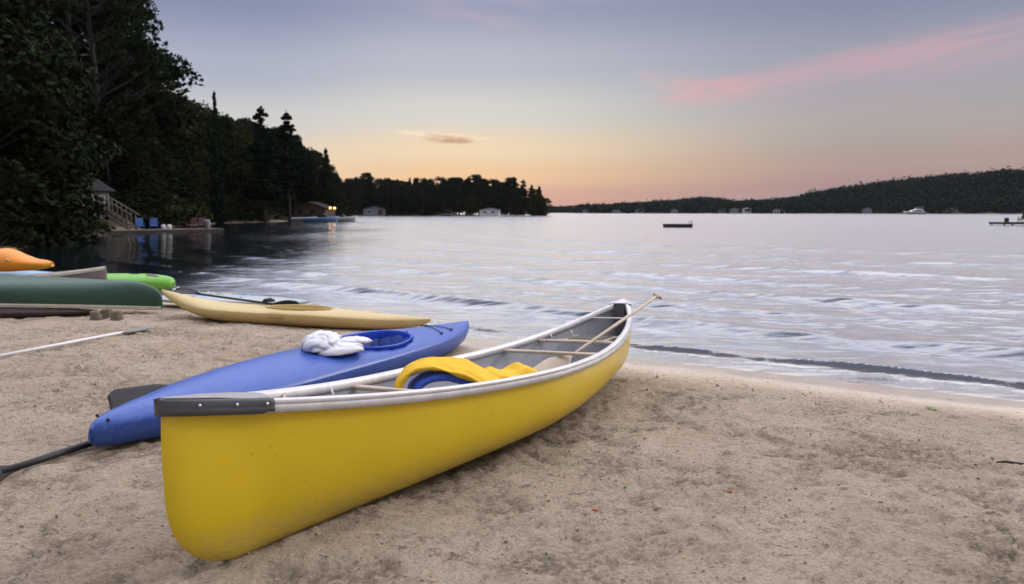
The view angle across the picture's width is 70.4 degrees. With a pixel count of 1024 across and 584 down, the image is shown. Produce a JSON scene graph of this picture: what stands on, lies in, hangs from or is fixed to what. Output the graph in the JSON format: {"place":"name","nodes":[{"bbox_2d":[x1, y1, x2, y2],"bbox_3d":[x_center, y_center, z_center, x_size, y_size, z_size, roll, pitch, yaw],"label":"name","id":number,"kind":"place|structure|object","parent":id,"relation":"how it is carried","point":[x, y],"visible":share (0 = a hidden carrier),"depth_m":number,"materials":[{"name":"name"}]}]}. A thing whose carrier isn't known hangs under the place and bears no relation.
{"place":"outdoors","nodes":[
{"label":"outdoors","id":0,"kind":"place"},
{"bbox_2d":[63,61,100,161],"bbox_3d":[-35.688,-11.701,56.440,7.014,13.812,6.347,0,6,4],"label":"broadleaf tree","id":1,"kind":"object","parent":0,"point":[85,88],"visible":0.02,"depth_m":56.85,"materials":[{"name":"green plant"}]},
{"bbox_2d":[102,308,112,319],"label":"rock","id":2,"kind":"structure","parent":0,"point":[106,313],"depth_m":9.84,"materials":[{"name":"beige sand"}]},
{"bbox_2d":[0,169,1023,583],"bbox_3d":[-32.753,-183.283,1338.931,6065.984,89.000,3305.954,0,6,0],"label":"sand beach","id":3,"kind":"structure","parent":0,"point":[466,501],"depth_m":3.76,"materials":[{"name":"beige sand"}]},
{"bbox_2d":[0,205,44,248],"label":"shrub","id":4,"kind":"object","parent":3,"relation":"on","point":[31,234],"visible":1,"depth_m":28.19,"materials":[{"name":"green plant"}]},
{"bbox_2d":[0,271,49,274],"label":"kayak","id":5,"kind":"object","parent":3,"relation":"on","point":[18,272],"visible":0.1,"depth_m":13.33,"materials":[{"name":"white plastic"}]},
{"bbox_2d":[0,248,53,271],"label":"kayak","id":6,"kind":"object","parent":5,"relation":"on","point":[12,260],"visible":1,"depth_m":12.78,"materials":[{"name":"orange plastic"}]},
{"bbox_2d":[0,32,83,205],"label":"broadleaf tree","id":7,"kind":"object","parent":3,"relation":"on","point":[63,116],"visible":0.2,"depth_m":31.14,"materials":[{"name":"green plant"}]},
{"bbox_2d":[0,307,93,317],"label":"kayak","id":8,"kind":"object","parent":3,"relation":"on","point":[5,312],"visible":0.82,"depth_m":9.93,"materials":[{"name":"plastic"}]},
{"bbox_2d":[0,441,93,481],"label":"kayak paddle","id":9,"kind":"object","parent":3,"relation":"on","point":[6,471],"visible":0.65,"depth_m":4.00,"materials":[{"name":"black plastic"}]},
{"bbox_2d":[0,126,95,207],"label":"broadleaf tree","id":10,"kind":"object","parent":3,"relation":"on","point":[89,180],"visible":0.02,"depth_m":36.57,"materials":[{"name":"green plant"}]},
{"bbox_2d":[0,0,104,246],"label":"hemlock tree","id":11,"kind":"object","parent":3,"relation":"on","point":[55,174],"visible":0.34,"depth_m":31.99,"materials":[{"name":"green plant"}]},
{"bbox_2d":[13,0,97,166],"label":"broadleaf tree","id":12,"kind":"object","parent":3,"relation":"on","point":[56,33],"visible":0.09,"depth_m":52.81,"materials":[{"name":"green plant"}]},
{"bbox_2d":[0,0,126,231],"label":"broadleaf tree","id":13,"kind":"object","parent":3,"relation":"on","point":[41,57],"visible":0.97,"depth_m":29.73,"materials":[{"name":"green plant"}]},
{"bbox_2d":[22,266,106,279],"bbox_3d":[-8.839,-0.101,11.459,4.405,0.460,0.835,-3,7,-16],"label":"canoe","id":14,"kind":"object","parent":3,"relation":"on","point":[96,273],"visible":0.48,"depth_m":11.88,"materials":[{"name":"grey plastic"}]},
{"bbox_2d":[19,0,111,240],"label":"hemlock tree","id":15,"kind":"object","parent":3,"relation":"on","point":[90,191],"visible":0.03,"depth_m":37.66,"materials":[{"name":"green plant"}]},
{"bbox_2d":[0,327,152,357],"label":"paddle","id":16,"kind":"object","parent":3,"relation":"on","point":[62,343],"visible":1,"depth_m":7.76,"materials":[{"name":"white paint"}]},
{"bbox_2d":[0,275,162,309],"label":"canoe","id":17,"kind":"object","parent":3,"relation":"on","point":[21,291],"visible":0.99,"depth_m":10.19,"materials":[{"name":"green plastic"}]},
{"bbox_2d":[62,78,112,216],"bbox_3d":[-27.578,-8.984,41.378,7.905,12.348,6.615,-6,9,-44],"label":"broadleaf tree","id":18,"kind":"object","parent":3,"relation":"on","point":[79,126],"visible":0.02,"depth_m":42.10,"materials":[{"name":"green plant"}]},
{"bbox_2d":[90,310,101,320],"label":"sand castle","id":19,"kind":"structure","parent":3,"relation":"on","point":[96,315],"depth_m":9.59,"materials":[{"name":"beige sand"}]},
{"bbox_2d":[82,178,115,217],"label":"cottage","id":20,"kind":"structure","parent":3,"relation":"on","point":[101,186],"depth_m":53.98,"materials":[{"name":"grey"}]},
{"bbox_2d":[93,200,115,229],"bbox_3d":[-28.776,-5.070,49.632,2.885,2.499,2.820,-1,6,-10],"label":"shrub","id":21,"kind":"object","parent":3,"relation":"on","point":[106,212],"visible":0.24,"depth_m":49.93,"materials":[{"name":"green plant"}]},
{"bbox_2d":[47,0,166,174],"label":"broadleaf tree","id":22,"kind":"object","parent":3,"relation":"on","point":[70,25],"visible":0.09,"depth_m":65.14,"materials":[{"name":"green plant"}]},
{"bbox_2d":[79,105,136,184],"bbox_3d":[-35.698,-11.463,62.883,6.615,9.859,7.905,5,8,35],"label":"broadleaf tree","id":23,"kind":"object","parent":3,"relation":"on","point":[105,126],"visible":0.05,"depth_m":61.67,"materials":[{"name":"green plant"}]},
{"bbox_2d":[110,310,123,320],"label":"sand castle","id":24,"kind":"structure","parent":3,"relation":"on","point":[116,315],"depth_m":9.64,"materials":[{"name":"beige sand"}]},
{"bbox_2d":[84,106,150,196],"bbox_3d":[-33.040,-10.208,58.715,6.615,9.611,7.905,2,7,18],"label":"broadleaf tree","id":25,"kind":"object","parent":3,"relation":"on","point":[104,116],"visible":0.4,"depth_m":58.14,"materials":[{"name":"green plant"}]},
{"bbox_2d":[45,0,193,182],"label":"broadleaf tree","id":26,"kind":"object","parent":3,"relation":"on","point":[139,17],"visible":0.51,"depth_m":60.78,"materials":[{"name":"green plant"}]},
{"bbox_2d":[100,178,148,224],"bbox_3d":[-32.117,-6.928,58.406,5.672,4.760,5.546,2,7,19],"label":"shrub","id":27,"kind":"object","parent":3,"relation":"on","point":[113,186],"visible":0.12,"depth_m":57.32,"materials":[{"name":"green plant"}]},
{"bbox_2d":[52,0,203,182],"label":"broadleaf tree","id":28,"kind":"object","parent":3,"relation":"on","point":[176,115],"visible":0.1,"depth_m":72.27,"materials":[{"name":"green plant"}]},
{"bbox_2d":[96,0,168,158],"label":"broadleaf tree","id":29,"kind":"object","parent":3,"relation":"on","point":[138,63],"visible":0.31,"depth_m":64.73,"materials":[{"name":"green plant"}]},
{"bbox_2d":[110,194,155,224],"bbox_3d":[-29.215,-6.105,56.561,3.821,3.246,3.735,2,7,16],"label":"shrub","id":30,"kind":"object","parent":3,"relation":"on","point":[132,204],"visible":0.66,"depth_m":55.92,"materials":[{"name":"green plant"}]},
{"bbox_2d":[107,384,167,408],"bbox_3d":[-2.422,0.765,5.646,1.283,0.032,0.220,-4,50,-42],"label":"paddle","id":31,"kind":"object","parent":3,"relation":"on","point":[118,397],"visible":0.3,"depth_m":5.33,"materials":[{"name":"black plastic"}]},
{"bbox_2d":[107,273,175,289],"bbox_3d":[-7.268,-0.218,12.880,2.466,0.284,0.663,2,6,-6],"label":"kayak","id":32,"kind":"object","parent":3,"relation":"on","point":[159,282],"visible":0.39,"depth_m":12.78,"materials":[{"name":"plastic"}]},
{"bbox_2d":[111,136,177,228],"bbox_3d":[-29.833,-8.431,57.809,5.983,7.896,5.618,1,6,5],"label":"hemlock tree","id":33,"kind":"object","parent":3,"relation":"on","point":[142,180],"visible":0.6,"depth_m":57.46,"materials":[{"name":"green plant"}]},
{"bbox_2d":[104,134,189,207],"bbox_3d":[-31.730,-9.550,62.536,6.496,7.974,5.877,-6,8,-42],"label":"broadleaf tree","id":34,"kind":"object","parent":3,"relation":"on","point":[164,161],"visible":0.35,"depth_m":62.28,"materials":[{"name":"green plant"}]},
{"bbox_2d":[104,27,201,180],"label":"broadleaf tree","id":35,"kind":"object","parent":3,"relation":"on","point":[183,130],"visible":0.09,"depth_m":77.36,"materials":[{"name":"green plant"}]},
{"bbox_2d":[110,182,197,226],"bbox_3d":[-30.063,-6.701,59.110,7.762,4.952,8.894,-4,7,-30],"label":"shrub","id":36,"kind":"object","parent":3,"relation":"on","point":[178,216],"visible":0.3,"depth_m":58.67,"materials":[{"name":"green plant"}]},
{"bbox_2d":[139,49,199,225],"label":"hemlock tree","id":37,"kind":"object","parent":3,"relation":"on","point":[165,140],"visible":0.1,"depth_m":74.49,"materials":[{"name":"green plant"}]},
{"bbox_2d":[137,192,215,222],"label":"shrub","id":38,"kind":"object","parent":3,"relation":"on","point":[196,213],"visible":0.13,"depth_m":69.86,"materials":[{"name":"green plant"}]},
{"bbox_2d":[158,147,214,218],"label":"broadleaf tree","id":39,"kind":"object","parent":3,"relation":"on","point":[192,182],"visible":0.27,"depth_m":74.66,"materials":[{"name":"green plant"}]},
{"bbox_2d":[169,98,223,205],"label":"broadleaf tree","id":40,"kind":"object","parent":3,"relation":"on","point":[206,156],"visible":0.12,"depth_m":84.14,"materials":[{"name":"green plant"}]},
{"bbox_2d":[179,131,224,209],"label":"broadleaf tree","id":41,"kind":"object","parent":3,"relation":"on","point":[195,152],"visible":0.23,"depth_m":82.33,"materials":[{"name":"green plant"}]},
{"bbox_2d":[182,96,229,196],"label":"broadleaf tree","id":42,"kind":"object","parent":3,"relation":"on","point":[207,143],"visible":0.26,"depth_m":88.36,"materials":[{"name":"green plant"}]},
{"bbox_2d":[192,107,234,194],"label":"broadleaf tree","id":43,"kind":"object","parent":3,"relation":"on","point":[209,113],"visible":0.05,"depth_m":97.48,"materials":[{"name":"green plant"}]},
{"bbox_2d":[208,90,229,225],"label":"conifer tree","id":44,"kind":"object","parent":3,"relation":"on","point":[218,203],"visible":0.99,"depth_m":76.85,"materials":[{"name":"green plant"}]},
{"bbox_2d":[202,113,251,203],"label":"broadleaf tree","id":45,"kind":"object","parent":3,"relation":"on","point":[225,137],"visible":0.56,"depth_m":95.76,"materials":[{"name":"green plant"}]},
{"bbox_2d":[162,293,309,304],"bbox_3d":[-4.425,0.119,11.281,2.680,0.136,0.667,1,6,8],"label":"kayak","id":46,"kind":"object","parent":3,"relation":"on","point":[248,297],"visible":0.38,"depth_m":11.07,"materials":[{"name":"plastic"}]},
{"bbox_2d":[231,197,252,221],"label":"shrub","id":47,"kind":"object","parent":3,"relation":"on","point":[247,218],"visible":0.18,"depth_m":99.87,"materials":[{"name":"green plant"}]},
{"bbox_2d":[226,119,269,204],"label":"broadleaf tree","id":48,"kind":"object","parent":3,"relation":"on","point":[246,134],"visible":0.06,"depth_m":107.59,"materials":[{"name":"green plant"}]},
{"bbox_2d":[232,106,288,223],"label":"pine tree","id":49,"kind":"object","parent":3,"relation":"on","point":[265,145],"visible":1,"depth_m":89.79,"materials":[{"name":"green plant"}]},
{"bbox_2d":[247,201,280,221],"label":"shrub","id":50,"kind":"object","parent":3,"relation":"on","point":[273,208],"visible":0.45,"depth_m":103.89,"materials":[{"name":"green plant"}]},
{"bbox_2d":[256,200,286,221],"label":"shrub","id":51,"kind":"object","parent":3,"relation":"on","point":[277,216],"visible":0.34,"depth_m":106.37,"materials":[{"name":"green plant"}]},
{"bbox_2d":[262,126,293,206],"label":"broadleaf tree","id":52,"kind":"object","parent":3,"relation":"on","point":[274,130],"visible":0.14,"depth_m":117.07,"materials":[{"name":"green plant"}]},
{"bbox_2d":[88,321,468,445],"bbox_3d":[-1.479,0.613,6.198,0.685,0.347,4.446,11,9,25],"label":"kayak","id":53,"kind":"object","parent":3,"relation":"on","point":[135,420],"visible":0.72,"depth_m":5.42,"materials":[{"name":"blue plastic"}]},
{"bbox_2d":[301,330,371,355],"bbox_3d":[-1.429,0.403,6.013,0.640,0.182,0.398,-4,7,-29],"label":"towel","id":54,"kind":"object","parent":53,"relation":"on","point":[325,343],"visible":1,"depth_m":5.86,"materials":[{"name":"white fabric"}]},
{"bbox_2d":[267,133,294,215],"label":"hemlock tree","id":55,"kind":"object","parent":3,"relation":"on","point":[285,201],"visible":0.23,"depth_m":116.96,"materials":[{"name":"green plant"}]},
{"bbox_2d":[263,110,312,222],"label":"pine tree","id":56,"kind":"object","parent":3,"relation":"on","point":[287,175],"visible":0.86,"depth_m":97.89,"materials":[{"name":"green plant"}]},
{"bbox_2d":[161,289,429,329],"bbox_3d":[-2.979,0.233,9.620,4.090,0.416,0.652,2,7,17],"label":"kayak","id":57,"kind":"object","parent":3,"relation":"on","point":[309,315],"visible":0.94,"depth_m":9.35,"materials":[{"name":"beige plastic"}]},
{"bbox_2d":[173,287,298,304],"bbox_3d":[-3.854,0.088,10.117,2.065,0.147,0.170,7,31,16],"label":"kayak paddle","id":58,"kind":"object","parent":57,"relation":"on","point":[182,290],"visible":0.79,"depth_m":10.15,"materials":[{"name":"black plastic"}]},
{"bbox_2d":[279,134,312,206],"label":"broadleaf tree","id":59,"kind":"object","parent":3,"relation":"on","point":[298,143],"visible":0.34,"depth_m":118.45,"materials":[{"name":"green plant"}]},
{"bbox_2d":[299,151,320,201],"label":"conifer tree","id":60,"kind":"object","parent":3,"relation":"on","point":[308,154],"visible":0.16,"depth_m":122.73,"materials":[{"name":"green plant"}]},
{"bbox_2d":[291,201,338,217],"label":"boathouse","id":61,"kind":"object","parent":3,"relation":"on","point":[314,209],"visible":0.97,"depth_m":115.63,"materials":[{"name":"brown wood"}]},
{"bbox_2d":[299,158,339,206],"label":"broadleaf tree","id":62,"kind":"object","parent":3,"relation":"on","point":[308,172],"visible":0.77,"depth_m":119.71,"materials":[{"name":"green plant"}]},
{"bbox_2d":[319,148,335,205],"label":"conifer tree","id":63,"kind":"object","parent":3,"relation":"on","point":[327,174],"visible":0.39,"depth_m":123.20,"materials":[{"name":"green plant"}]},
{"bbox_2d":[321,195,348,214],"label":"shrub","id":64,"kind":"object","parent":3,"relation":"on","point":[342,209],"visible":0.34,"depth_m":122.55,"materials":[{"name":"green plant"}]},
{"bbox_2d":[325,164,344,198],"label":"broadleaf tree","id":65,"kind":"object","parent":3,"relation":"on","point":[337,179],"visible":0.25,"depth_m":128.28,"materials":[{"name":"green plant"}]},
{"bbox_2d":[346,179,366,212],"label":"broadleaf tree","id":66,"kind":"object","parent":3,"relation":"on","point":[353,184],"visible":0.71,"depth_m":258.09,"materials":[{"name":"green plant"}]},
{"bbox_2d":[352,192,364,214],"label":"broadleaf tree","id":67,"kind":"object","parent":3,"relation":"on","point":[359,198],"visible":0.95,"depth_m":254.84,"materials":[{"name":"green plant"}]},
{"bbox_2d":[363,206,385,215],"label":"boathouse","id":68,"kind":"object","parent":3,"relation":"on","point":[374,211],"visible":0.96,"depth_m":245.76,"materials":[{"name":"grey wood"}]},
{"bbox_2d":[365,181,391,206],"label":"broadleaf tree","id":69,"kind":"object","parent":3,"relation":"on","point":[371,193],"visible":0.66,"depth_m":257.44,"materials":[{"name":"green plant"}]},
{"bbox_2d":[372,177,400,213],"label":"broadleaf tree","id":70,"kind":"object","parent":3,"relation":"on","point":[388,187],"visible":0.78,"depth_m":253.63,"materials":[{"name":"green plant"}]},
{"bbox_2d":[378,180,405,213],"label":"broadleaf tree","id":71,"kind":"object","parent":3,"relation":"on","point":[397,184],"visible":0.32,"depth_m":259.73,"materials":[{"name":"green plant"}]},
{"bbox_2d":[153,299,631,560],"bbox_3d":[-0.125,0.583,4.661,0.972,0.721,4.631,0,4,30],"label":"canoe","id":72,"kind":"object","parent":3,"relation":"on","point":[244,473],"visible":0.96,"depth_m":3.24,"materials":[{"name":"yellow plastic"}]},
{"bbox_2d":[394,357,499,388],"bbox_3d":[-0.321,0.594,4.321,0.800,0.400,0.371,-2,7,-17],"label":"life vest","id":73,"kind":"object","parent":72,"relation":"in","point":[456,370],"visible":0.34,"depth_m":4.21,"materials":[{"name":"yellow fabric"}]},
{"bbox_2d":[485,362,538,378],"bbox_3d":[-0.048,0.613,4.815,0.597,0.251,0.406,-2,7,-20],"label":"life vest","id":74,"kind":"object","parent":72,"relation":"in","point":[514,369],"visible":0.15,"depth_m":4.76,"materials":[{"name":"yellow fabric"}]},
{"bbox_2d":[533,292,661,370],"bbox_3d":[0.707,0.336,5.710,0.190,0.034,1.858,34,39,25],"label":"paddle","id":75,"kind":"object","parent":72,"relation":"in","point":[553,362],"visible":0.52,"depth_m":5.46,"materials":[{"name":"brown wood"}]},
{"bbox_2d":[397,189,418,214],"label":"broadleaf tree","id":76,"kind":"object","parent":3,"relation":"on","point":[409,192],"visible":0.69,"depth_m":254.44,"materials":[{"name":"green plant"}]},
{"bbox_2d":[401,197,414,215],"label":"broadleaf tree","id":77,"kind":"object","parent":3,"relation":"on","point":[404,203],"visible":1,"depth_m":251.16,"materials":[{"name":"green plant"}]},
{"bbox_2d":[409,177,419,213],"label":"conifer tree","id":78,"kind":"object","parent":3,"relation":"on","point":[414,184],"visible":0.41,"depth_m":259.30,"materials":[{"name":"green plant"}]},
{"bbox_2d":[419,182,435,214],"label":"conifer tree","id":79,"kind":"object","parent":3,"relation":"on","point":[429,188],"visible":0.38,"depth_m":256.60,"materials":[{"name":"green plant"}]},
{"bbox_2d":[431,176,452,199],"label":"broadleaf tree","id":80,"kind":"object","parent":3,"relation":"on","point":[440,179],"visible":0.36,"depth_m":274.48,"materials":[{"name":"green plant"}]},
{"bbox_2d":[436,194,450,213],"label":"broadleaf tree","id":81,"kind":"object","parent":3,"relation":"on","point":[442,201],"visible":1,"depth_m":253.07,"materials":[{"name":"green plant"}]},
{"bbox_2d":[450,196,462,215],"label":"broadleaf tree","id":82,"kind":"object","parent":3,"relation":"on","point":[458,204],"visible":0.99,"depth_m":257.59,"materials":[{"name":"green plant"}]},
{"bbox_2d":[446,184,470,214],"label":"broadleaf tree","id":83,"kind":"object","parent":3,"relation":"on","point":[453,190],"visible":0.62,"depth_m":263.68,"materials":[{"name":"green plant"}]},
{"bbox_2d":[456,180,474,215],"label":"pine tree","id":84,"kind":"object","parent":3,"relation":"on","point":[464,187],"visible":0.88,"depth_m":260.45,"materials":[{"name":"green plant"}]},
{"bbox_2d":[465,194,481,215],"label":"broadleaf tree","id":85,"kind":"object","parent":3,"relation":"on","point":[472,198],"visible":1,"depth_m":256.29,"materials":[{"name":"green plant"}]},
{"bbox_2d":[468,178,496,213],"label":"broadleaf tree","id":86,"kind":"object","parent":3,"relation":"on","point":[480,182],"visible":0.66,"depth_m":262.14,"materials":[{"name":"green plant"}]},
{"bbox_2d":[476,187,497,208],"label":"broadleaf tree","id":87,"kind":"object","parent":3,"relation":"on","point":[484,196],"visible":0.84,"depth_m":259.21,"materials":[{"name":"green plant"}]},
{"bbox_2d":[479,208,499,215],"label":"boathouse","id":88,"kind":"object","parent":3,"relation":"on","point":[489,212],"visible":0.98,"depth_m":246.02,"materials":[{"name":"white paint"}]},
{"bbox_2d":[492,185,504,214],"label":"conifer tree","id":89,"kind":"object","parent":3,"relation":"on","point":[499,205],"visible":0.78,"depth_m":263.11,"materials":[{"name":"green plant"}]},
{"bbox_2d":[491,182,516,214],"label":"broadleaf tree","id":90,"kind":"object","parent":3,"relation":"on","point":[504,194],"visible":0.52,"depth_m":269.01,"materials":[{"name":"green plant"}]},
{"bbox_2d":[500,177,519,213],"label":"broadleaf tree","id":91,"kind":"object","parent":3,"relation":"on","point":[512,180],"visible":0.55,"depth_m":272.44,"materials":[{"name":"green plant"}]},
{"bbox_2d":[502,196,517,214],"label":"broadleaf tree","id":92,"kind":"object","parent":3,"relation":"on","point":[511,203],"visible":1,"depth_m":256.76,"materials":[{"name":"green plant"}]},
{"bbox_2d":[509,194,524,215],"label":"broadleaf tree","id":93,"kind":"object","parent":3,"relation":"on","point":[518,196],"visible":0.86,"depth_m":259.92,"materials":[{"name":"green plant"}]},
{"bbox_2d":[516,180,529,214],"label":"pine tree","id":94,"kind":"object","parent":3,"relation":"on","point":[523,191],"visible":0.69,"depth_m":265.95,"materials":[{"name":"green plant"}]},
{"bbox_2d":[524,194,545,215],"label":"broadleaf tree","id":95,"kind":"object","parent":3,"relation":"on","point":[536,197],"visible":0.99,"depth_m":259.15,"materials":[{"name":"green plant"}]},
{"bbox_2d":[537,198,555,214],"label":"broadleaf tree","id":96,"kind":"object","parent":3,"relation":"on","point":[547,201],"visible":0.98,"depth_m":261.02,"materials":[{"name":"green plant"}]},
{"bbox_2d":[546,166,1023,213],"bbox_3d":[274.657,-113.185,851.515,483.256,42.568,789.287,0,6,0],"label":"forest","id":97,"kind":"object","parent":3,"relation":"on","point":[877,195],"visible":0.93,"depth_m":589.85,"materials":[{"name":"green plant"}]},
{"bbox_2d":[3,313,1023,583],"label":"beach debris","id":98,"kind":"object","parent":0,"point":[587,463],"visible":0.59,"depth_m":4.20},
{"bbox_2d":[18,213,1023,401],"bbox_3d":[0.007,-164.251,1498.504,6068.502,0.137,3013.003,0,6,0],"label":"lake water","id":99,"kind":"structure","parent":0,"point":[941,295],"depth_m":16.79,"materials":[{"name":"grey liquid"}]},
{"bbox_2d":[92,228,223,233],"bbox_3d":[-25.500,-3.478,51.178,2.400,1.862,9.746,5,8,39],"label":"dock","id":100,"kind":"object","parent":99,"relation":"in","point":[144,231],"visible":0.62,"depth_m":50.98,"materials":[{"name":"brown wood"}]},
{"bbox_2d":[97,193,139,229],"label":"stairs","id":101,"kind":"structure","parent":100,"relation":"on","point":[126,221],"depth_m":50.53,"materials":[{"name":"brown wood"}]},
{"bbox_2d":[304,214,338,221],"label":"motor boat","id":102,"kind":"object","parent":99,"relation":"on","point":[322,218],"visible":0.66,"depth_m":104.91,"materials":[{"name":"blue plastic"}]},
{"bbox_2d":[336,214,356,221],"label":"motor boat","id":103,"kind":"object","parent":99,"relation":"on","point":[342,218],"visible":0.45,"depth_m":108.08,"materials":[{"name":"white paint"}]},
{"bbox_2d":[663,220,692,227],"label":"swim raft","id":104,"kind":"object","parent":99,"relation":"on","point":[689,225],"visible":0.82,"depth_m":69.85,"materials":[{"name":"brown wood"}]},
{"bbox_2d":[73,0,1023,207],"label":"sky","id":105,"kind":"structure","parent":0,"point":[582,102],"materials":[{"name":"blue"}]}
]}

